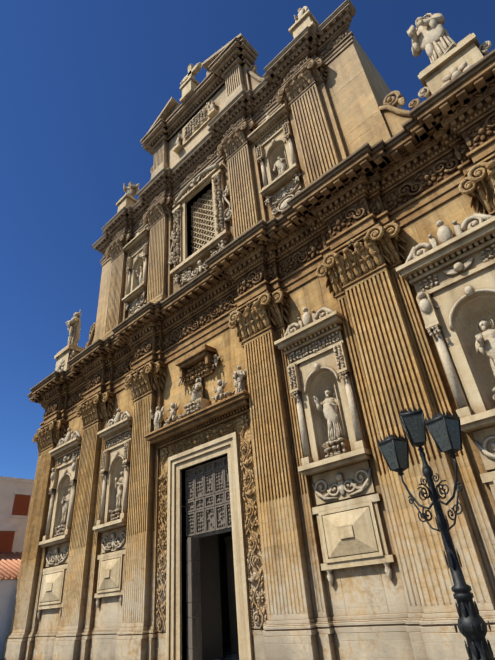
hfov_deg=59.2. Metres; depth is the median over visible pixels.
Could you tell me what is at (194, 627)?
cathedral door
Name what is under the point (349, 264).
cathedral carvings
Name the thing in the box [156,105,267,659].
cathedral relief panels
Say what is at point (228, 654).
cathedral floor
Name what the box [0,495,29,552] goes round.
neighbour house shutters
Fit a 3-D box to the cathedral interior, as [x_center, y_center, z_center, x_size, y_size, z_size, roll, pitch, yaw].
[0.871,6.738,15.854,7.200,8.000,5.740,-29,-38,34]
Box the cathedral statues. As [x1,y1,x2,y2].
[37,6,494,619]
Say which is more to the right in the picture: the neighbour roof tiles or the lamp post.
the lamp post
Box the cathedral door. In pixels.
[185,456,238,659]
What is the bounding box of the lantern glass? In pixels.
[380,413,460,469]
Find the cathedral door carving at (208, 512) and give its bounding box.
[188,460,230,532]
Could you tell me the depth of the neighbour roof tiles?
22.23 m
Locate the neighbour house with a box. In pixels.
[0,476,33,659]
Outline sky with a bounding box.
[0,0,494,479]
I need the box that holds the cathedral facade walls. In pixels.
[1,29,494,659]
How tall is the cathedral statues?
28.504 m
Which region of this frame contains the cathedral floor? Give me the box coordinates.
[214,645,238,659]
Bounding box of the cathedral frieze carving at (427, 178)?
[43,32,494,417]
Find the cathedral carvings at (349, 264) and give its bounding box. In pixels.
[33,22,494,632]
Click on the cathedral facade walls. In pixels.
(407, 611)
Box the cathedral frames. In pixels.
[37,9,494,659]
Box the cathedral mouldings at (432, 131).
[29,3,494,455]
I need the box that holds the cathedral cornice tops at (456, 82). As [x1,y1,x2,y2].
[27,0,494,397]
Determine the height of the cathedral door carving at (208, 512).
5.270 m
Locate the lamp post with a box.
[378,407,494,659]
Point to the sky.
(82, 82)
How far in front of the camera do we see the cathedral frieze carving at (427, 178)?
15.08 m
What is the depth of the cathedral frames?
12.56 m
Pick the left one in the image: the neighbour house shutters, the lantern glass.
the neighbour house shutters
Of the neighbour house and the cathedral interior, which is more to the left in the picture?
the neighbour house
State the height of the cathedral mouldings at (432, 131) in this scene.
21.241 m
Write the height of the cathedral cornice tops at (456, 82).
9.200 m
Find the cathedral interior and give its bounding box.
[191,531,231,659]
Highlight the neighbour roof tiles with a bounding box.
[0,552,21,579]

